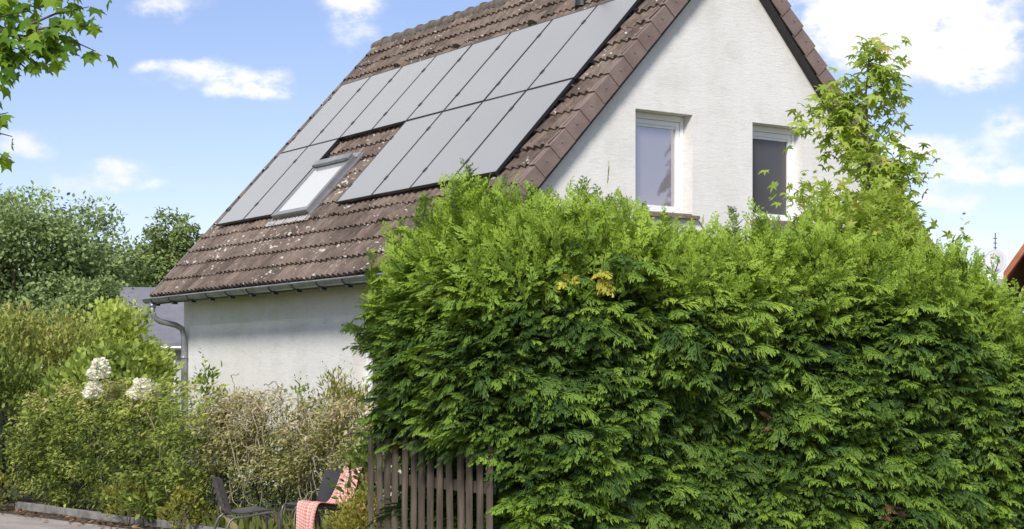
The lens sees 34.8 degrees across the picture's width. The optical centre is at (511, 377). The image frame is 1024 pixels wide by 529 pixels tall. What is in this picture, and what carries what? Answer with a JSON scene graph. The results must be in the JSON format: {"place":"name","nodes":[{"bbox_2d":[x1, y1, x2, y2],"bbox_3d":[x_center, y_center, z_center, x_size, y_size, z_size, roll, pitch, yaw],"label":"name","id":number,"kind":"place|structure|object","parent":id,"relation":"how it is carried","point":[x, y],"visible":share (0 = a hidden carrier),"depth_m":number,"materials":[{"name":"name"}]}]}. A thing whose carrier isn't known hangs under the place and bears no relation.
{"place":"outdoors","nodes":[
{"label":"outdoors","id":0,"kind":"place"},
{"bbox_2d":[0,512,126,528],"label":"pavement","id":1,"kind":"structure","parent":0,"point":[10,521],"depth_m":17.66,"materials":[{"name":"grey concrete"}]},
{"bbox_2d":[0,0,117,172],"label":"maple tree","id":2,"kind":"object","parent":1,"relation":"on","point":[46,45],"visible":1,"depth_m":8.98,"materials":[{"name":"green plant"}]},
{"bbox_2d":[211,476,280,528],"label":"stacking chair","id":3,"kind":"object","parent":1,"relation":"on","point":[221,494],"visible":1,"depth_m":13.75,"materials":[{"name":"plastic"}]},
{"bbox_2d":[280,469,350,528],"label":"stacking chair","id":4,"kind":"object","parent":1,"relation":"on","point":[324,495],"visible":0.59,"depth_m":14.86,"materials":[{"name":"plastic"}]},
{"bbox_2d":[296,466,366,528],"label":"checked cloth","id":5,"kind":"object","parent":4,"relation":"on","point":[305,513],"visible":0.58,"depth_m":14.41,"materials":[{"name":"pink fabric"}]},
{"bbox_2d":[0,492,160,528],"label":"soil bed","id":6,"kind":"object","parent":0,"point":[29,500],"visible":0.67,"depth_m":19.18,"materials":[{"name":"brown soil"}]},
{"bbox_2d":[0,468,31,509],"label":"spindle bush","id":7,"kind":"object","parent":6,"relation":"on","point":[7,484],"visible":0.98,"depth_m":19.42,"materials":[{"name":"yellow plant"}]},
{"bbox_2d":[0,298,63,484],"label":"olive shrub","id":8,"kind":"object","parent":6,"relation":"on","point":[18,321],"visible":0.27,"depth_m":21.41,"materials":[{"name":"green plant"}]},
{"bbox_2d":[0,340,91,500],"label":"laurel shrub","id":9,"kind":"object","parent":6,"relation":"on","point":[13,382],"visible":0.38,"depth_m":20.58,"materials":[{"name":"green plant"}]},
{"bbox_2d":[0,508,170,528],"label":"leaf litter","id":10,"kind":"object","parent":6,"relation":"on","point":[79,518],"visible":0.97,"depth_m":18.00,"materials":[{"name":"brown plant"}]},
{"bbox_2d":[19,339,188,509],"bbox_3d":[-4.882,0.578,19.107,2.119,2.088,2.720,0,0,0],"label":"hydrangea","id":11,"kind":"object","parent":6,"relation":"on","point":[95,370],"visible":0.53,"depth_m":19.36,"materials":[{"name":"green plant"}]},
{"bbox_2d":[15,501,225,528],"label":"kerb","id":12,"kind":"structure","parent":6,"relation":"on","point":[72,512],"depth_m":18.26,"materials":[{"name":"concrete"}]},
{"bbox_2d":[59,366,181,497],"bbox_3d":[-4.869,0.687,19.952,1.808,1.858,1.734,0,0,0],"label":"laurel shrub","id":13,"kind":"object","parent":6,"relation":"on","point":[160,382],"visible":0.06,"depth_m":19.79,"materials":[{"name":"green plant"}]},
{"bbox_2d":[96,478,148,525],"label":"spindle bush","id":14,"kind":"object","parent":6,"relation":"on","point":[143,493],"visible":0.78,"depth_m":17.43,"materials":[{"name":"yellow plant"}]},
{"bbox_2d":[116,475,166,526],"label":"nettle plant","id":15,"kind":"object","parent":6,"relation":"on","point":[136,504],"visible":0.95,"depth_m":17.18,"materials":[{"name":"green plant"}]},
{"bbox_2d":[156,485,210,528],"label":"spindle bush","id":16,"kind":"object","parent":6,"relation":"on","point":[180,493],"visible":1,"depth_m":16.63,"materials":[{"name":"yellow plant"}]},
{"bbox_2d":[0,401,376,528],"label":"wire fence","id":17,"kind":"object","parent":6,"relation":"on","point":[103,479],"visible":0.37,"depth_m":17.95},
{"bbox_2d":[2,374,227,520],"bbox_3d":[-4.554,0.798,18.219,0.861,1.684,4.323,0,0,-43],"label":"climbing plant","id":18,"kind":"object","parent":17,"relation":"attached to","point":[55,460],"visible":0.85,"depth_m":18.09,"materials":[{"name":"green plant"}]},
{"bbox_2d":[180,374,377,516],"bbox_3d":[-2.182,0.761,15.858,0.616,1.600,3.285,0,0,-43],"label":"climbing plant","id":19,"kind":"object","parent":17,"relation":"attached to","point":[281,470],"visible":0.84,"depth_m":15.92,"materials":[{"name":"green plant"}]},
{"bbox_2d":[198,455,383,526],"bbox_3d":[-2.196,1.179,15.974,0.460,0.820,2.930,0,0,-43],"label":"climbing plant","id":20,"kind":"object","parent":17,"relation":"attached to","point":[289,499],"visible":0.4,"depth_m":16.29,"materials":[{"name":"green plant"}]},
{"bbox_2d":[108,491,399,528],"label":"grass","id":21,"kind":"structure","parent":6,"relation":"on","point":[254,522],"depth_m":16.47,"materials":[{"name":"green plant"}]},
{"bbox_2d":[194,426,329,516],"bbox_3d":[-2.700,1.062,17.604,1.528,1.096,0.836,0,0,0],"label":"garden shrub","id":22,"kind":"object","parent":6,"relation":"on","point":[259,499],"visible":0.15,"depth_m":17.53,"materials":[{"name":"green plant"}]},
{"bbox_2d":[283,426,399,515],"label":"garden shrub","id":23,"kind":"object","parent":6,"relation":"on","point":[308,497],"visible":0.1,"depth_m":16.29,"materials":[{"name":"green plant"}]},
{"bbox_2d":[120,287,183,409],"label":"house","id":24,"kind":"structure","parent":0,"point":[169,336],"depth_m":51.91,"materials":[{"name":"grey paint"}]},
{"bbox_2d":[158,358,175,395],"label":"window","id":25,"kind":"structure","parent":24,"relation":"in","point":[171,358],"depth_m":50.85,"materials":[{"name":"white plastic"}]},
{"bbox_2d":[8,430,383,521],"bbox_3d":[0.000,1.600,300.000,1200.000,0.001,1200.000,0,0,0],"label":"ground","id":26,"kind":"structure","parent":0,"point":[12,491],"depth_m":22.62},
{"bbox_2d":[0,180,144,365],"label":"oak tree","id":27,"kind":"object","parent":26,"relation":"on","point":[44,269],"visible":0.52,"depth_m":58.82,"materials":[{"name":"green plant"}]},
{"bbox_2d":[1,303,149,495],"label":"olive shrub","id":28,"kind":"object","parent":26,"relation":"on","point":[66,337],"visible":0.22,"depth_m":21.84,"materials":[{"name":"green plant"}]},
{"bbox_2d":[46,274,136,361],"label":"deciduous tree","id":29,"kind":"object","parent":26,"relation":"on","point":[91,294],"visible":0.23,"depth_m":47.66,"materials":[{"name":"green plant"}]},
{"bbox_2d":[62,227,158,286],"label":"oak tree","id":30,"kind":"object","parent":26,"relation":"on","point":[125,254],"visible":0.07,"depth_m":69.49,"materials":[{"name":"green plant"}]},
{"bbox_2d":[71,295,189,447],"bbox_3d":[-5.779,0.192,24.002,2.037,2.837,2.100,0,0,0],"label":"leafy shrub","id":31,"kind":"object","parent":26,"relation":"on","point":[128,326],"visible":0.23,"depth_m":23.82,"materials":[{"name":"green plant"}]},
{"bbox_2d":[121,205,203,286],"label":"oak tree","id":32,"kind":"object","parent":26,"relation":"on","point":[164,256],"visible":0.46,"depth_m":62.46,"materials":[{"name":"green plant"}]},
{"bbox_2d":[181,345,229,503],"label":"leafy shrub","id":33,"kind":"object","parent":26,"relation":"on","point":[200,379],"visible":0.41,"depth_m":20.56,"materials":[{"name":"green plant"}]},
{"bbox_2d":[164,444,279,507],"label":"garden shrub","id":34,"kind":"object","parent":26,"relation":"on","point":[230,483],"visible":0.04,"depth_m":18.46,"materials":[{"name":"green plant"}]},
{"bbox_2d":[252,383,312,505],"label":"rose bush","id":35,"kind":"object","parent":26,"relation":"on","point":[281,386],"visible":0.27,"depth_m":18.14,"materials":[{"name":"green plant"}]},
{"bbox_2d":[241,452,334,513],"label":"garden shrub","id":36,"kind":"object","parent":26,"relation":"on","point":[279,491],"visible":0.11,"depth_m":18.02,"materials":[{"name":"green plant"}]},
{"bbox_2d":[288,371,316,493],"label":"rose bush","id":37,"kind":"object","parent":26,"relation":"on","point":[299,391],"visible":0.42,"depth_m":18.18,"materials":[{"name":"green plant"}]},
{"bbox_2d":[294,355,373,513],"bbox_3d":[-1.767,0.685,17.038,1.029,1.837,0.937,0,0,22],"label":"goldenrod","id":38,"kind":"object","parent":26,"relation":"on","point":[333,389],"visible":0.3,"depth_m":16.95,"materials":[{"name":"green plant"}]},
{"bbox_2d":[317,485,399,528],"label":"spirea bush","id":39,"kind":"object","parent":26,"relation":"on","point":[357,519],"visible":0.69,"depth_m":12.62,"materials":[{"name":"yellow plant"}]},
{"bbox_2d":[325,414,410,528],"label":"garden shrub","id":40,"kind":"object","parent":26,"relation":"on","point":[360,459],"visible":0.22,"depth_m":13.01,"materials":[{"name":"green plant"}]},
{"bbox_2d":[368,426,495,528],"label":"picket fence","id":41,"kind":"object","parent":26,"relation":"on","point":[460,485],"visible":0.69,"depth_m":10.56,"materials":[{"name":"brown wood"}]},
{"bbox_2d":[340,158,1023,528],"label":"thuja hedge","id":42,"kind":"object","parent":26,"relation":"on","point":[586,360],"visible":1,"depth_m":10.76,"materials":[{"name":"green plant"}]},
{"bbox_2d":[792,173,851,243],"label":"sweetgum shrub","id":43,"kind":"object","parent":26,"relation":"on","point":[812,190],"visible":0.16,"depth_m":13.43,"materials":[{"name":"green plant"}]},
{"bbox_2d":[759,33,944,234],"bbox_3d":[3.019,-0.717,14.375,1.568,4.636,1.295,0,0,-32],"label":"sweetgum sapling","id":44,"kind":"object","parent":26,"relation":"on","point":[843,111],"visible":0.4,"depth_m":14.39,"materials":[{"name":"green plant"}]},
{"bbox_2d":[792,170,937,254],"bbox_3d":[2.925,-0.084,13.804,1.987,3.379,1.616,0,0,0],"label":"sweetgum shrub","id":45,"kind":"object","parent":26,"relation":"on","point":[860,210],"visible":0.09,"depth_m":13.62,"materials":[{"name":"green plant"}]},
{"bbox_2d":[935,212,972,266],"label":"sweetgum shrub","id":46,"kind":"object","parent":26,"relation":"on","point":[966,238],"visible":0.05,"depth_m":13.92,"materials":[{"name":"green plant"}]},
{"bbox_2d":[983,233,1005,285],"bbox_3d":[7.099,-0.261,23.866,0.257,3.722,0.369,0,0,-21],"label":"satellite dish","id":47,"kind":"object","parent":26,"relation":"on","point":[999,267],"visible":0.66,"depth_m":23.94,"materials":[{"name":"metal"}]},
{"bbox_2d":[289,399,321,500],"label":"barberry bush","id":48,"kind":"object","parent":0,"point":[298,447],"visible":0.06,"depth_m":17.57,"materials":[{"name":"green plant"}]},
{"bbox_2d":[0,0,1023,367],"label":"sky","id":49,"kind":"structure","parent":0,"point":[200,97],"materials":[{"name":"blue"}]},
{"bbox_2d":[141,0,937,496],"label":"house","id":50,"kind":"structure","parent":0,"point":[675,108],"depth_m":21.84,"materials":[{"name":"paint"}]},
{"bbox_2d":[216,146,307,225],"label":"solar panel","id":51,"kind":"object","parent":50,"relation":"attached to","point":[243,206],"visible":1,"depth_m":26.56,"materials":[{"name":"grey glass"}]},
{"bbox_2d":[243,139,339,220],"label":"solar panel","id":52,"kind":"object","parent":50,"relation":"attached to","point":[283,187],"visible":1,"depth_m":25.68,"materials":[{"name":"grey glass"}]},
{"bbox_2d":[265,151,364,226],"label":"roof window","id":53,"kind":"structure","parent":50,"relation":"in","point":[320,182],"depth_m":24.44,"materials":[{"name":"glass"}]},
{"bbox_2d":[281,76,370,152],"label":"solar panel","id":54,"kind":"object","parent":50,"relation":"attached to","point":[326,114],"visible":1,"depth_m":27.22,"materials":[{"name":"grey glass"}]},
{"bbox_2d":[309,66,402,145],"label":"solar panel","id":55,"kind":"object","parent":50,"relation":"attached to","point":[356,105],"visible":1,"depth_m":26.36,"materials":[{"name":"black glass"}]},
{"bbox_2d":[349,341,380,429],"bbox_3d":[-1.755,0.102,21.541,0.315,1.197,1.190,0,0,-34],"label":"window","id":56,"kind":"structure","parent":50,"relation":"in","point":[367,354],"depth_m":21.96,"materials":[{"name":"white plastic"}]},
{"bbox_2d":[340,56,435,139],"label":"solar panel","id":57,"kind":"object","parent":50,"relation":"attached to","point":[388,96],"visible":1,"depth_m":25.48,"materials":[{"name":"black glass"}]},
{"bbox_2d":[336,112,441,203],"bbox_3d":[-1.745,-3.107,23.140,0.050,1.702,1.048,48,-25,-24],"label":"solar panel","id":58,"kind":"object","parent":50,"relation":"attached to","point":[388,157],"visible":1,"depth_m":23.11,"materials":[{"name":"grey glass"}]},
{"bbox_2d":[372,44,471,130],"bbox_3d":[-1.361,-4.372,24.653,0.048,1.702,1.048,48,-25,-24],"label":"solar panel","id":59,"kind":"object","parent":50,"relation":"attached to","point":[422,86],"visible":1,"depth_m":24.62,"materials":[{"name":"black glass"}]},
{"bbox_2d":[371,102,481,196],"bbox_3d":[-1.164,-3.107,22.277,0.048,1.702,1.048,48,-25,-24],"label":"solar panel","id":60,"kind":"object","parent":50,"relation":"attached to","point":[427,148],"visible":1,"depth_m":22.24,"materials":[{"name":"black glass"}]},
{"bbox_2d":[406,32,510,120],"bbox_3d":[-0.780,-4.372,23.791,0.048,1.702,1.048,48,-25,-24],"label":"solar panel","id":61,"kind":"object","parent":50,"relation":"attached to","point":[460,74],"visible":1,"depth_m":23.76,"materials":[{"name":"black glass"}]},
{"bbox_2d":[410,90,525,189],"bbox_3d":[-0.582,-3.108,21.415,0.048,1.702,1.048,48,-25,-24],"label":"solar panel","id":62,"kind":"object","parent":50,"relation":"attached to","point":[477,128],"visible":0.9,"depth_m":21.39,"materials":[{"name":"grey glass"}]},
{"bbox_2d":[444,19,552,110],"bbox_3d":[-0.197,-4.372,22.930,0.048,1.702,1.048,48,-25,-24],"label":"solar panel","id":63,"kind":"object","parent":50,"relation":"attached to","point":[498,65],"visible":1,"depth_m":22.90,"materials":[{"name":"grey glass"}]},
{"bbox_2d":[453,78,574,179],"bbox_3d":[0.000,-3.107,20.553,0.049,1.702,1.048,48,-25,-24],"label":"solar panel","id":64,"kind":"object","parent":50,"relation":"attached to","point":[509,134],"visible":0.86,"depth_m":20.48,"materials":[{"name":"grey glass"}]},
{"bbox_2d":[484,5,596,100],"bbox_3d":[0.386,-4.370,22.069,0.048,1.702,1.048,48,-25,-24],"label":"solar panel","id":65,"kind":"object","parent":50,"relation":"attached to","point":[540,53],"visible":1,"depth_m":22.04,"materials":[{"name":"black glass"}]},
{"bbox_2d":[528,0,639,89],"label":"solar panel","id":66,"kind":"object","parent":50,"relation":"attached to","point":[587,41],"visible":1,"depth_m":21.13,"materials":[{"name":"grey glass"}]},
{"bbox_2d":[635,112,699,219],"bbox_3d":[1.888,-2.688,20.734,1.050,1.337,0.315,0,0,-34],"label":"window","id":67,"kind":"structure","parent":50,"relation":"in","point":[659,139],"depth_m":20.87,"materials":[{"name":"white plastic"}]},
{"bbox_2d":[750,125,795,226],"bbox_3d":[3.512,-2.688,21.829,1.050,1.337,0.315,0,0,-34],"label":"window","id":68,"kind":"structure","parent":50,"relation":"in","point":[768,143],"depth_m":21.97,"materials":[{"name":"white plastic"}]},
{"bbox_2d":[997,244,1023,300],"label":"house","id":69,"kind":"structure","parent":0,"point":[1014,269],"depth_m":25.54,"materials":[{"name":"orange ceramic"}]}
]}

